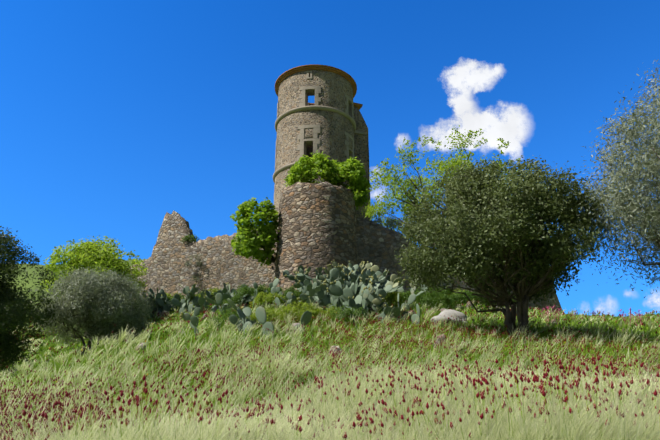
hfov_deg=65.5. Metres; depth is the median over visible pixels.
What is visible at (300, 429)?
grass
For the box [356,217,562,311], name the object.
wall
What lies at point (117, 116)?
sky
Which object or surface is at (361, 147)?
turret
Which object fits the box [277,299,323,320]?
shrub
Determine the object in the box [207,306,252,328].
shrub
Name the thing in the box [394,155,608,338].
tree
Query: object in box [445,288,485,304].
shrub
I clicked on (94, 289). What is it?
olive bush
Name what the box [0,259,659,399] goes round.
ground
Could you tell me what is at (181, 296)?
foot weed
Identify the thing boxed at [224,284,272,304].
shrub
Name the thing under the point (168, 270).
wall
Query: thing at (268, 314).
shrub
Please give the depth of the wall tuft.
26.41 m
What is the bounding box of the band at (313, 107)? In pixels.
[275,105,355,131]
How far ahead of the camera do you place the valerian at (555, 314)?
14.72 m
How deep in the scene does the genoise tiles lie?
41.29 m
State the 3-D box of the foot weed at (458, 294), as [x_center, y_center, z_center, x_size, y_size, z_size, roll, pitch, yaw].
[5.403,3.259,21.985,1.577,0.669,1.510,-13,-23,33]
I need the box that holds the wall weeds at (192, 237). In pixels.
[182,234,198,242]
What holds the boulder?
on the ground at (30, 282)
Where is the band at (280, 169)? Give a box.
[273,162,339,182]
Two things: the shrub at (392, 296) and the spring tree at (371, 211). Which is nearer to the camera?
the shrub at (392, 296)
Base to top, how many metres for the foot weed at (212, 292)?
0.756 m
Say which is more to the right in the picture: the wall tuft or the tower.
the tower
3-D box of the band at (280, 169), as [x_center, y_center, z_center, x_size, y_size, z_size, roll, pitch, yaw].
[-1.212,-3.237,41.248,6.760,0.350,6.760,0,-19,1]
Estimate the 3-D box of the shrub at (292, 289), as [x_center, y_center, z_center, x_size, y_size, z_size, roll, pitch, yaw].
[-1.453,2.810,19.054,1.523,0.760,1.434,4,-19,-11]
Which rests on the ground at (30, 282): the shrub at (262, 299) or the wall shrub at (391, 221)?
the shrub at (262, 299)
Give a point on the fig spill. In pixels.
(360, 197)
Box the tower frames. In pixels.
[274,71,353,199]
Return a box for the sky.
[0,0,659,316]
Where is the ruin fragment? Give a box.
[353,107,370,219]
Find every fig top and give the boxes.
[284,150,344,186]
[335,156,370,189]
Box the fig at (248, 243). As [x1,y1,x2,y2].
[230,197,279,265]
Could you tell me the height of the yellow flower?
5.012 m
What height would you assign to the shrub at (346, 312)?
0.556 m
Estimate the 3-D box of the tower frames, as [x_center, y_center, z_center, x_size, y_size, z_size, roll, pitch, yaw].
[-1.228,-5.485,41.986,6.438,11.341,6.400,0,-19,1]
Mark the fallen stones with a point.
(468, 304)
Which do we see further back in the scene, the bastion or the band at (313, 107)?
the band at (313, 107)
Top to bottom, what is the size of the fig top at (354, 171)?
2.116 m
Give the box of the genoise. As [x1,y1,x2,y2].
[275,64,356,104]
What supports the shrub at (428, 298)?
on the ground at (30, 282)
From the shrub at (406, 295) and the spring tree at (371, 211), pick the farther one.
the spring tree at (371, 211)
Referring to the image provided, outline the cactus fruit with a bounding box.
[135,260,406,318]
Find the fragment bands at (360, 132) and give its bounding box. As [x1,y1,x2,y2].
[354,130,366,134]
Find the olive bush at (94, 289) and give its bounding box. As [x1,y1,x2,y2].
[31,265,154,355]
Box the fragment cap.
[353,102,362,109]
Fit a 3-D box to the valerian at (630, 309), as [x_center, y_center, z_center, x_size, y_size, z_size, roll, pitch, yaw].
[9.085,2.981,15.674,0.358,0.558,0.393,-17,-25,40]
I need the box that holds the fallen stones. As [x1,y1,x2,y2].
[126,299,624,362]
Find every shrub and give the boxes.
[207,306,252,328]
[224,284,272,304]
[245,307,289,328]
[249,292,285,308]
[266,305,305,322]
[271,285,305,302]
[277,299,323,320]
[301,304,339,322]
[328,305,368,324]
[370,214,400,229]
[381,291,407,308]
[399,287,444,305]
[411,290,458,309]
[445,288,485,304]
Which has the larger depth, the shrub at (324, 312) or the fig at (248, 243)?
the fig at (248, 243)
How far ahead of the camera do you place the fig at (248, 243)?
23.92 m
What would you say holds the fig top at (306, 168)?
on the bastion
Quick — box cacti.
[133,261,426,338]
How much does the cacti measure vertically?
3.671 m
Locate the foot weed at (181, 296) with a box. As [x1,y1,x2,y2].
[167,292,191,303]
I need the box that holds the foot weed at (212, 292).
[195,287,220,297]
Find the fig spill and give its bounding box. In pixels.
[346,179,369,210]
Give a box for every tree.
[0,226,59,375]
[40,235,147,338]
[361,125,531,236]
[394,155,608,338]
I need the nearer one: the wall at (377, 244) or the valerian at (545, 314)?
the valerian at (545, 314)
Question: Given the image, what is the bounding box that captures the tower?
[273,70,355,220]
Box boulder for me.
[431,309,468,327]
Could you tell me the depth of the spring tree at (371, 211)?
34.53 m
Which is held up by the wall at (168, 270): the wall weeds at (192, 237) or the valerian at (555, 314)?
the wall weeds at (192, 237)
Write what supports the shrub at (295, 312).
on the ground at (30, 282)
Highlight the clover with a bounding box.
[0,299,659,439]
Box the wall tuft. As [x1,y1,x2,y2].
[185,254,202,266]
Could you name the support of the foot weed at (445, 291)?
on the ground at (30, 282)
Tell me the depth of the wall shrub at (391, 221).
25.96 m
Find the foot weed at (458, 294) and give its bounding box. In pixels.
[438,288,477,301]
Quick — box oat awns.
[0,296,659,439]
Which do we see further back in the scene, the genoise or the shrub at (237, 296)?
the genoise
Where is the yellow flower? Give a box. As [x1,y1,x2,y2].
[29,303,645,384]
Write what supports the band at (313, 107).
attached to the tower
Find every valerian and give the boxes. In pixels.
[541,307,548,323]
[547,306,560,323]
[618,308,631,323]
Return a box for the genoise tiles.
[275,66,355,93]
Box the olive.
[561,59,659,297]
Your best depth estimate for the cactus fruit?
15.99 m
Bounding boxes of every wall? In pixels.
[129,210,277,299]
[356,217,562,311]
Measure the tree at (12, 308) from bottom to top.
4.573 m
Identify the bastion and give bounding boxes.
[275,181,357,300]
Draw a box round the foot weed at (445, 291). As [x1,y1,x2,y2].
[425,286,452,301]

